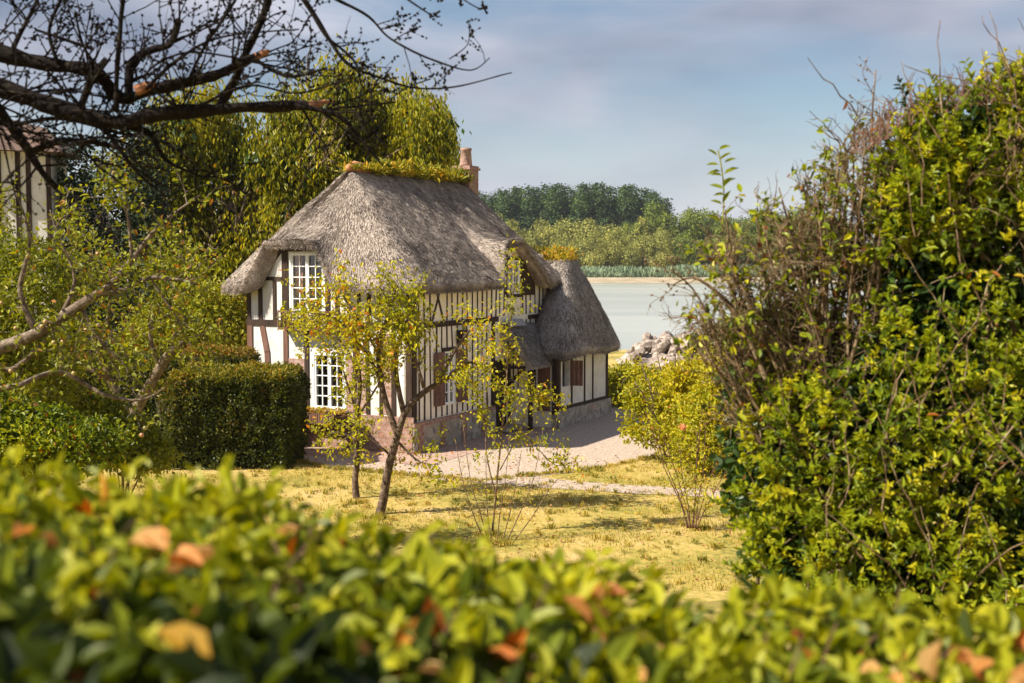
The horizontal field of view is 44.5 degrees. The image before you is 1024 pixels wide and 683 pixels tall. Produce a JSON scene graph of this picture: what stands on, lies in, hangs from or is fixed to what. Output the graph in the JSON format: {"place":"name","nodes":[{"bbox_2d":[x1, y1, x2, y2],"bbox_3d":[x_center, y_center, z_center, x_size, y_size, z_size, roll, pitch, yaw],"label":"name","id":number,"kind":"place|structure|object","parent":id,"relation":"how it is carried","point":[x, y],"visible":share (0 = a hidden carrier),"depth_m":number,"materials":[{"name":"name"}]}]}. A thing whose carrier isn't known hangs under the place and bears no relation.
{"place":"outdoors","nodes":[
{"label":"outdoors","id":0,"kind":"place"},
{"bbox_2d":[304,426,559,465],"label":"brick paving","id":1,"kind":"structure","parent":0,"point":[478,444],"depth_m":32.80,"materials":[{"name":"brick"}]},
{"bbox_2d":[23,264,984,674],"bbox_3d":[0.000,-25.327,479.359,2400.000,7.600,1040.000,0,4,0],"label":"ground","id":2,"kind":"structure","parent":0,"point":[709,598],"depth_m":24.30,"materials":[{"name":"yellow plant"}]},
{"bbox_2d":[0,215,121,431],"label":"leafy shrub","id":3,"kind":"object","parent":2,"relation":"on","point":[38,298],"visible":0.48,"depth_m":16.75,"materials":[{"name":"green plant"}]},
{"bbox_2d":[0,120,131,364],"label":"neighbour house","id":4,"kind":"structure","parent":2,"relation":"on","point":[31,186],"depth_m":37.47,"materials":[{"name":"paint"}]},
{"bbox_2d":[0,376,141,491],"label":"leafy shrub","id":5,"kind":"object","parent":2,"relation":"on","point":[57,434],"visible":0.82,"depth_m":14.78,"materials":[{"name":"green plant"}]},
{"bbox_2d":[26,352,178,439],"bbox_3d":[-10.661,1.584,32.756,4.059,2.721,1.835,0,4,0],"label":"clipped hedge","id":6,"kind":"object","parent":2,"relation":"on","point":[151,405],"visible":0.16,"depth_m":32.13,"materials":[{"name":"green plant"}]},
{"bbox_2d":[0,203,242,413],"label":"apple tree","id":7,"kind":"object","parent":2,"relation":"on","point":[161,364],"visible":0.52,"depth_m":20.50,"materials":[{"name":"green plant"}]},
{"bbox_2d":[0,132,243,436],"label":"apple tree","id":8,"kind":"object","parent":2,"relation":"on","point":[46,328],"visible":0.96,"depth_m":13.47,"materials":[{"name":"green plant"}]},
{"bbox_2d":[51,99,192,364],"bbox_3d":[-12.051,-2.551,38.378,4.488,10.380,3.410,-1,4,-22],"label":"conifer","id":9,"kind":"object","parent":2,"relation":"on","point":[150,195],"visible":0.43,"depth_m":38.04,"materials":[{"name":"plant"}]},
{"bbox_2d":[68,385,184,491],"bbox_3d":[-5.641,2.257,18.194,1.645,3.272,1.719,0,4,0],"label":"leafy shrub","id":10,"kind":"object","parent":2,"relation":"on","point":[151,447],"visible":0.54,"depth_m":17.93,"materials":[{"name":"green plant"}]},
{"bbox_2d":[118,213,150,270],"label":"broadleaf tree","id":11,"kind":"object","parent":2,"relation":"on","point":[138,234],"visible":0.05,"depth_m":472.81,"materials":[{"name":"green plant"}]},
{"bbox_2d":[115,376,174,422],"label":"dead shrub","id":12,"kind":"object","parent":2,"relation":"on","point":[140,398],"visible":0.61,"depth_m":19.09,"materials":[{"name":"grey plant"}]},
{"bbox_2d":[105,274,246,365],"bbox_3d":[-9.341,0.434,35.565,4.848,4.753,2.809,0,4,0],"label":"leafy shrub","id":13,"kind":"object","parent":2,"relation":"on","point":[235,315],"visible":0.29,"depth_m":35.01,"materials":[{"name":"green plant"}]},
{"bbox_2d":[177,342,261,375],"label":"clipped hedge","id":14,"kind":"object","parent":2,"relation":"on","point":[248,351],"visible":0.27,"depth_m":32.82,"materials":[{"name":"green plant"}]},
{"bbox_2d":[155,359,310,469],"bbox_3d":[-6.817,1.745,31.072,3.538,2.646,3.088,0,4,0],"label":"clipped hedge","id":15,"kind":"object","parent":2,"relation":"on","point":[254,416],"visible":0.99,"depth_m":29.89,"materials":[{"name":"green plant"}]},
{"bbox_2d":[0,0,511,236],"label":"bare fruit tree","id":16,"kind":"object","parent":2,"relation":"on","point":[92,71],"visible":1,"depth_m":6.70,"materials":[{"name":"brown plant"}]},
{"bbox_2d":[121,33,471,357],"bbox_3d":[-7.654,-3.612,44.065,12.549,14.345,6.639,0,4,0],"label":"leafy tree","id":17,"kind":"object","parent":2,"relation":"on","point":[244,226],"visible":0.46,"depth_m":43.17,"materials":[{"name":"green plant"}]},
{"bbox_2d":[287,292,404,498],"bbox_3d":[-3.481,1.189,25.996,2.546,4.452,1.759,0,4,0],"label":"young pear tree","id":18,"kind":"object","parent":2,"relation":"on","point":[358,409],"visible":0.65,"depth_m":26.08,"materials":[{"name":"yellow plant"}]},
{"bbox_2d":[278,247,516,513],"bbox_3d":[-2.239,0.849,24.521,4.681,5.370,1.959,0,4,0],"label":"pear tree","id":19,"kind":"object","parent":2,"relation":"on","point":[405,330],"visible":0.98,"depth_m":24.30,"materials":[{"name":"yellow plant"}]},
{"bbox_2d":[376,77,460,170],"bbox_3d":[-3.987,-4.604,52.070,4.104,12.709,4.767,0,4,0],"label":"weeping willow","id":20,"kind":"object","parent":2,"relation":"on","point":[457,142],"depth_m":50.81,"materials":[{"name":"green plant"}]},
{"bbox_2d":[221,148,620,453],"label":"thatched cottage","id":21,"kind":"structure","parent":2,"relation":"on","point":[449,229],"depth_m":34.15,"materials":[{"name":"paint"}]},
{"bbox_2d":[289,253,324,310],"bbox_3d":[-5.424,-1.583,33.560,1.150,1.560,0.280,2,4,27],"label":"window","id":22,"kind":"structure","parent":21,"relation":"in","point":[305,263],"depth_m":33.65,"materials":[{"name":"white paint"}]},
{"bbox_2d":[312,353,345,408],"bbox_3d":[-4.814,1.046,33.420,1.060,1.470,0.280,2,4,27],"label":"window","id":23,"kind":"structure","parent":21,"relation":"in","point":[326,375],"depth_m":33.51,"materials":[{"name":"white paint"}]},
{"bbox_2d":[445,351,454,403],"bbox_3d":[-1.712,0.968,33.852,0.060,1.430,0.600,2,4,27],"label":"window","id":24,"kind":"structure","parent":21,"relation":"in","point":[453,359],"depth_m":33.88,"materials":[{"name":"white paint"}]},
{"bbox_2d":[495,359,506,426],"bbox_3d":[-0.341,1.580,36.601,0.110,2.060,0.782,2,4,27],"label":"door","id":25,"kind":"structure","parent":21,"relation":"in","point":[499,366],"depth_m":36.58,"materials":[{"name":"brown wood"}]},
{"bbox_2d":[508,260,519,293],"bbox_3d":[-0.071,-1.913,37.166,0.280,1.000,0.850,2,4,27],"label":"window","id":26,"kind":"structure","parent":21,"relation":"in","point":[511,276],"depth_m":37.28,"materials":[{"name":"white paint"}]},
{"bbox_2d":[303,406,661,480],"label":"gravel yard","id":27,"kind":"structure","parent":2,"relation":"on","point":[598,439],"depth_m":32.51,"materials":[{"name":"beige gravel"}]},
{"bbox_2d":[478,190,492,209],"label":"poplar tree","id":28,"kind":"object","parent":2,"relation":"on","point":[481,197],"visible":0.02,"depth_m":447.62,"materials":[{"name":"green plant"}]},
{"bbox_2d":[481,192,499,212],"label":"poplar tree","id":29,"kind":"object","parent":2,"relation":"on","point":[491,200],"visible":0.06,"depth_m":456.11,"materials":[{"name":"green plant"}]},
{"bbox_2d":[487,187,505,204],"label":"poplar tree","id":30,"kind":"object","parent":2,"relation":"on","point":[498,190],"visible":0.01,"depth_m":462.16,"materials":[{"name":"green plant"}]},
{"bbox_2d":[263,455,740,580],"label":"fallen leaves","id":31,"kind":"object","parent":2,"relation":"on","point":[528,503],"visible":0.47,"depth_m":25.71,"materials":[{"name":"plant"}]},
{"bbox_2d":[491,188,518,226],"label":"poplar tree","id":32,"kind":"object","parent":2,"relation":"on","point":[504,206],"visible":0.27,"depth_m":447.67,"materials":[{"name":"green plant"}]},
{"bbox_2d":[0,443,1023,682],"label":"foreground hedge","id":33,"kind":"object","parent":2,"relation":"on","point":[174,579],"visible":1,"depth_m":1.67,"materials":[{"name":"green plant"}]},
{"bbox_2d":[499,185,526,231],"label":"poplar tree","id":34,"kind":"object","parent":2,"relation":"on","point":[516,194],"visible":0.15,"depth_m":454.40,"materials":[{"name":"green plant"}]},
{"bbox_2d":[450,411,577,540],"bbox_3d":[0.029,2.433,22.276,2.306,2.396,0.709,0,4,0],"label":"bare rose bush","id":35,"kind":"object","parent":2,"relation":"on","point":[487,481],"visible":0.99,"depth_m":22.22,"materials":[{"name":"brown plant"}]},
{"bbox_2d":[506,218,522,236],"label":"willow tree","id":36,"kind":"object","parent":2,"relation":"on","point":[515,226],"visible":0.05,"depth_m":420.26,"materials":[{"name":"green plant"}]},
{"bbox_2d":[446,233,589,530],"bbox_3d":[0.113,0.788,22.699,2.627,5.519,1.047,0,4,0],"label":"tree","id":37,"kind":"object","parent":2,"relation":"on","point":[533,397],"visible":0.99,"depth_m":22.68,"materials":[{"name":"green plant"}]},
{"bbox_2d":[512,184,545,234],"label":"poplar tree","id":38,"kind":"object","parent":2,"relation":"on","point":[528,217],"visible":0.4,"depth_m":448.16,"materials":[{"name":"green plant"}]},
{"bbox_2d":[524,187,547,228],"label":"poplar tree","id":39,"kind":"object","parent":2,"relation":"on","point":[537,192],"visible":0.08,"depth_m":454.37,"materials":[{"name":"green plant"}]},
{"bbox_2d":[522,226,552,246],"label":"willow tree","id":40,"kind":"object","parent":2,"relation":"on","point":[533,236],"visible":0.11,"depth_m":420.33,"materials":[{"name":"green plant"}]},
{"bbox_2d":[531,217,553,243],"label":"willow tree","id":41,"kind":"object","parent":2,"relation":"on","point":[540,228],"visible":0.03,"depth_m":427.02,"materials":[{"name":"green plant"}]},
{"bbox_2d":[539,182,550,204],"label":"poplar tree","id":42,"kind":"object","parent":2,"relation":"on","point":[543,187],"visible":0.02,"depth_m":462.96,"materials":[{"name":"green plant"}]},
{"bbox_2d":[534,182,567,230],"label":"poplar tree","id":43,"kind":"object","parent":2,"relation":"on","point":[554,202],"visible":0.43,"depth_m":447.45,"materials":[{"name":"green plant"}]},
{"bbox_2d":[539,218,578,250],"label":"willow tree","id":44,"kind":"object","parent":2,"relation":"on","point":[569,225],"visible":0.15,"depth_m":424.41,"materials":[{"name":"green plant"}]},
{"bbox_2d":[541,183,576,224],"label":"poplar tree","id":45,"kind":"object","parent":2,"relation":"on","point":[563,196],"visible":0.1,"depth_m":455.48,"materials":[{"name":"green plant"}]},
{"bbox_2d":[546,222,573,248],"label":"willow tree","id":46,"kind":"object","parent":2,"relation":"on","point":[564,237],"visible":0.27,"depth_m":420.75,"materials":[{"name":"green plant"}]},
{"bbox_2d":[548,239,572,257],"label":"willow tree","id":47,"kind":"object","parent":2,"relation":"on","point":[558,243],"visible":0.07,"depth_m":404.87,"materials":[{"name":"green plant"}]},
{"bbox_2d":[561,183,574,216],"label":"poplar tree","id":48,"kind":"object","parent":2,"relation":"on","point":[570,193],"visible":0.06,"depth_m":462.93,"materials":[{"name":"green plant"}]},
{"bbox_2d":[567,238,583,264],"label":"willow tree","id":49,"kind":"object","parent":2,"relation":"on","point":[575,245],"visible":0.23,"depth_m":408.34,"materials":[{"name":"green plant"}]},
{"bbox_2d":[564,182,595,225],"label":"poplar tree","id":50,"kind":"object","parent":2,"relation":"on","point":[578,202],"visible":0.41,"depth_m":446.99,"materials":[{"name":"green plant"}]},
{"bbox_2d":[568,186,594,221],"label":"poplar tree","id":51,"kind":"object","parent":2,"relation":"on","point":[580,196],"visible":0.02,"depth_m":455.57,"materials":[{"name":"green plant"}]},
{"bbox_2d":[569,218,609,247],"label":"willow tree","id":52,"kind":"object","parent":2,"relation":"on","point":[585,228],"visible":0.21,"depth_m":420.48,"materials":[{"name":"green plant"}]},
{"bbox_2d":[576,229,605,276],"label":"willow tree","id":53,"kind":"object","parent":2,"relation":"on","point":[592,256],"visible":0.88,"depth_m":405.35,"materials":[{"name":"green plant"}]},
{"bbox_2d":[587,181,620,229],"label":"poplar tree","id":54,"kind":"object","parent":2,"relation":"on","point":[602,205],"visible":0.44,"depth_m":448.38,"materials":[{"name":"green plant"}]},
{"bbox_2d":[586,222,630,276],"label":"willow tree","id":55,"kind":"object","parent":2,"relation":"on","point":[617,233],"visible":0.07,"depth_m":413.71,"materials":[{"name":"green plant"}]},
{"bbox_2d":[599,186,620,226],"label":"poplar tree","id":56,"kind":"object","parent":2,"relation":"on","point":[611,195],"visible":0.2,"depth_m":455.94,"materials":[{"name":"green plant"}]},
{"bbox_2d":[598,231,624,276],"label":"willow tree","id":57,"kind":"object","parent":2,"relation":"on","point":[611,247],"visible":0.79,"depth_m":406.58,"materials":[{"name":"green plant"}]},
{"bbox_2d":[603,222,623,237],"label":"willow tree","id":58,"kind":"object","parent":2,"relation":"on","point":[611,229],"visible":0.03,"depth_m":430.42,"materials":[{"name":"green plant"}]},
{"bbox_2d":[613,185,643,234],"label":"poplar tree","id":59,"kind":"object","parent":2,"relation":"on","point":[627,211],"visible":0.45,"depth_m":448.16,"materials":[{"name":"green plant"}]},
{"bbox_2d":[614,243,642,276],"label":"willow tree","id":60,"kind":"object","parent":2,"relation":"on","point":[629,256],"visible":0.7,"depth_m":403.58,"materials":[{"name":"green plant"}]},
{"bbox_2d":[617,226,641,276],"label":"willow tree","id":61,"kind":"object","parent":2,"relation":"on","point":[630,235],"visible":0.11,"depth_m":421.00,"materials":[{"name":"green plant"}]},
{"bbox_2d":[617,221,647,266],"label":"broadleaf tree","id":62,"kind":"object","parent":2,"relation":"on","point":[626,227],"visible":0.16,"depth_m":424.16,"materials":[{"name":"green plant"}]},
{"bbox_2d":[620,183,645,229],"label":"poplar tree","id":63,"kind":"object","parent":2,"relation":"on","point":[639,202],"visible":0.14,"depth_m":454.32,"materials":[{"name":"green plant"}]},
{"bbox_2d":[638,187,653,215],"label":"poplar tree","id":64,"kind":"object","parent":2,"relation":"on","point":[644,193],"visible":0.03,"depth_m":461.52,"materials":[{"name":"green plant"}]},
{"bbox_2d":[608,354,695,407],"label":"green shrub","id":65,"kind":"object","parent":2,"relation":"on","point":[612,385],"visible":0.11,"depth_m":43.31,"materials":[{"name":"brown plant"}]},
{"bbox_2d":[631,234,672,276],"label":"willow tree","id":66,"kind":"object","parent":2,"relation":"on","point":[640,243],"visible":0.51,"depth_m":408.26,"materials":[{"name":"green plant"}]},
{"bbox_2d":[641,190,667,232],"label":"poplar tree","id":67,"kind":"object","parent":2,"relation":"on","point":[655,195],"visible":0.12,"depth_m":448.44,"materials":[{"name":"green plant"}]},
{"bbox_2d":[634,215,675,276],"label":"willow tree","id":68,"kind":"object","parent":2,"relation":"on","point":[644,221],"visible":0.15,"depth_m":421.06,"materials":[{"name":"green plant"}]},
{"bbox_2d":[641,197,674,276],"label":"broadleaf tree","id":69,"kind":"object","parent":2,"relation":"on","point":[654,217],"visible":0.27,"depth_m":427.36,"materials":[{"name":"green plant"}]},
{"bbox_2d":[641,230,675,276],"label":"willow tree","id":70,"kind":"object","parent":2,"relation":"on","point":[660,255],"visible":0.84,"depth_m":405.75,"materials":[{"name":"green plant"}]},
{"bbox_2d":[612,351,707,366],"bbox_3d":[8.100,0.652,62.167,5.800,1.050,6.000,0,4,0],"label":"rubble","id":71,"kind":"object","parent":2,"relation":"on","point":[652,358],"visible":0.2,"depth_m":60.18,"materials":[{"name":"stone"}]},
{"bbox_2d":[630,352,639,361],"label":"boulder","id":72,"kind":"object","parent":71,"relation":"on","point":[634,355],"visible":0.7,"depth_m":59.75,"materials":[{"name":"stone"}]},
{"bbox_2d":[635,345,645,355],"bbox_3d":[6.202,0.463,60.515,0.573,0.510,0.821,3,-10,1],"label":"boulder","id":73,"kind":"object","parent":71,"relation":"on","point":[640,350],"visible":0.9,"depth_m":60.17,"materials":[{"name":"stone"}]},
{"bbox_2d":[641,339,655,351],"bbox_3d":[6.745,0.270,60.982,1.009,0.694,0.744,3,28,-21],"label":"boulder","id":74,"kind":"object","parent":71,"relation":"on","point":[648,344],"visible":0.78,"depth_m":60.72,"materials":[{"name":"stone"}]},
{"bbox_2d":[642,332,656,340],"bbox_3d":[6.809,-0.063,62.011,0.887,0.736,0.723,37,-46,-25],"label":"boulder","id":75,"kind":"object","parent":71,"relation":"on","point":[646,335],"visible":0.49,"depth_m":61.78,"materials":[{"name":"stone"}]},
{"bbox_2d":[658,338,670,350],"bbox_3d":[7.386,0.147,60.518,0.698,0.434,0.488,-42,19,-21],"label":"boulder","id":76,"kind":"object","parent":71,"relation":"on","point":[664,344],"visible":1,"depth_m":60.37,"materials":[{"name":"stone"}]},
{"bbox_2d":[658,333,671,339],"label":"boulder","id":77,"kind":"object","parent":71,"relation":"on","point":[665,335],"visible":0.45,"depth_m":61.87,"materials":[{"name":"stone"}]},
{"bbox_2d":[667,346,680,355],"bbox_3d":[7.887,0.619,60.400,0.710,0.872,0.723,-23,-28,1],"label":"boulder","id":78,"kind":"object","parent":71,"relation":"on","point":[671,349],"visible":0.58,"depth_m":60.20,"materials":[{"name":"stone"}]},
{"bbox_2d":[670,336,682,348],"bbox_3d":[8.029,0.080,60.347,0.654,0.684,0.790,2,4,33],"label":"boulder","id":79,"kind":"object","parent":78,"relation":"on","point":[673,345],"visible":0.47,"depth_m":60.15,"materials":[{"name":"stone"}]},
{"bbox_2d":[680,339,693,353],"bbox_3d":[8.482,0.222,60.010,0.874,0.759,0.779,2,4,22],"label":"boulder","id":80,"kind":"object","parent":71,"relation":"on","point":[682,346],"visible":0.29,"depth_m":59.79,"materials":[{"name":"stone"}]},
{"bbox_2d":[649,198,676,232],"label":"poplar tree","id":81,"kind":"object","parent":2,"relation":"on","point":[667,204],"visible":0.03,"depth_m":456.29,"materials":[{"name":"green plant"}]},
{"bbox_2d":[611,343,715,460],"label":"yellow shrub","id":82,"kind":"object","parent":2,"relation":"on","point":[670,391],"visible":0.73,"depth_m":30.96,"materials":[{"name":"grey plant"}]},
{"bbox_2d":[653,211,708,276],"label":"broadleaf tree","id":83,"kind":"object","parent":2,"relation":"on","point":[692,230],"visible":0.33,"depth_m":422.87,"materials":[{"name":"green plant"}]},
{"bbox_2d":[636,401,735,527],"bbox_3d":[3.263,2.246,22.995,2.028,2.405,1.014,0,4,0],"label":"bush","id":84,"kind":"object","parent":2,"relation":"on","point":[701,487],"visible":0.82,"depth_m":22.99,"materials":[{"name":"plant"}]},
{"bbox_2d":[667,230,705,276],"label":"broadleaf tree","id":85,"kind":"object","parent":2,"relation":"on","point":[690,257],"visible":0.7,"depth_m":404.33,"materials":[{"name":"green plant"}]},
{"bbox_2d":[677,207,716,276],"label":"broadleaf tree","id":86,"kind":"object","parent":2,"relation":"on","point":[689,210],"visible":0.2,"depth_m":430.87,"materials":[{"name":"green plant"}]},
{"bbox_2d":[666,346,735,475],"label":"yellow shrub","id":87,"kind":"object","parent":2,"relation":"on","point":[697,401],"visible":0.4,"depth_m":28.92,"materials":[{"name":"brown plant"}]},
{"bbox_2d":[688,238,717,276],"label":"broadleaf tree","id":88,"kind":"object","parent":2,"relation":"on","point":[706,260],"visible":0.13,"depth_m":403.81,"materials":[{"name":"green plant"}]},
{"bbox_2d":[697,210,722,237],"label":"broadleaf tree","id":89,"kind":"object","parent":2,"relation":"on","point":[718,216],"visible":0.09,"depth_m":438.83,"materials":[{"name":"green plant"}]},
{"bbox_2d":[699,235,744,263],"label":"broadleaf tree","id":90,"kind":"object","parent":2,"relation":"on","point":[712,238],"visible":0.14,"depth_m":403.92,"materials":[{"name":"green plant"}]},
{"bbox_2d":[710,214,750,261],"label":"broadleaf tree","id":91,"kind":"object","parent":2,"relation":"on","point":[718,231],"visible":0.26,"depth_m":422.60,"materials":[{"name":"green plant"}]},
{"bbox_2d":[684,302,780,362],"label":"green shrub","id":92,"kind":"object","parent":2,"relation":"on","point":[691,341],"visible":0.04,"depth_m":57.94,"materials":[{"name":"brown plant"}]},
{"bbox_2d":[723,215,754,232],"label":"broadleaf tree","id":93,"kind":"object","parent":2,"relation":"on","point":[741,221],"visible":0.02,"depth_m":429.64,"materials":[{"name":"green plant"}]},
{"bbox_2d":[734,233,757,265],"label":"broadleaf tree","id":94,"kind":"object","parent":2,"relation":"on","point":[741,257],"visible":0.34,"depth_m":403.25,"materials":[{"name":"green plant"}]},
{"bbox_2d":[737,231,777,276],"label":"broadleaf tree","id":95,"kind":"object","parent":2,"relation":"on","point":[759,257],"visible":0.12,"depth_m":404.33,"materials":[{"name":"green plant"}]},
{"bbox_2d":[742,206,785,243],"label":"broadleaf tree","id":96,"kind":"object","parent":2,"relation":"on","point":[753,225],"visible":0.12,"depth_m":421.16,"materials":[{"name":"green plant"}]},
{"bbox_2d":[758,240,792,263],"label":"broadleaf tree","id":97,"kind":"object","parent":2,"relation":"on","point":[774,249],"visible":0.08,"depth_m":402.98,"materials":[{"name":"green plant"}]},
{"bbox_2d":[644,57,945,603],"bbox_3d":[1.658,0.033,7.123,1.879,3.235,1.168,0,4,0],"label":"twiggy bush","id":98,"kind":"object","parent":2,"relation":"on","point":[815,346],"visible":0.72,"depth_m":6.92,"materials":[{"name":"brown plant"}]},
{"bbox_2d":[701,289,883,584],"bbox_3d":[1.723,0.710,7.600,1.112,2.088,0.774,0,4,0],"label":"ivy","id":99,"kind":"object","parent":98,"relation":"attached to","point":[721,435],"visible":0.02,"depth_m":7.59,"materials":[{"name":"green plant"}]},
{"bbox_2d":[789,209,829,234],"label":"broadleaf tree","id":100,"kind":"object","parent":2,"relation":"on","point":[795,214],"visible":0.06,"depth_m":423.45,"materials":[{"name":"green plant"}]},
{"bbox_2d":[704,11,1023,622],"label":"leafy bush","id":101,"kind":"object","parent":2,"relation":"on","point":[948,428],"visible":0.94,"depth_m":6.50,"materials":[{"name":"green plant"}]},
{"bbox_2d":[127,277,896,282],"bbox_3d":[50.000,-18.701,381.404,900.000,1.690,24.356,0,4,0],"label":"mud bank","id":102,"kind":"structure","parent":0,"point":[629,279],"depth_m":383.87,"materials":[{"name":"beige soil"}]},
{"bbox_2d":[580,263,893,276],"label":"reeds","id":103,"kind":"object","parent":102,"relation":"on","point":[616,271],"visible":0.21,"depth_m":392.89,"materials":[{"name":"green plant"}]},
{"bbox_2d":[0,0,1023,261],"label":"sky","id":104,"kind":"structure","parent":0,"point":[615,93],"materials":[{"name":"blue"}]},
{"bbox_2d":[147,283,912,349],"bbox_3d":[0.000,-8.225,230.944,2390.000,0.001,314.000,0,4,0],"label":"river","id":105,"kind":"structure","parent":0,"point":[625,306],"depth_m":185.72,"materials":[{"name":"grey liquid"}]},
{"bbox_2d":[443,470,731,497],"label":"gravel path","id":106,"kind":"structure","parent":0,"point":[559,483],"depth_m":27.81,"materials":[{"name":"beige gravel"}]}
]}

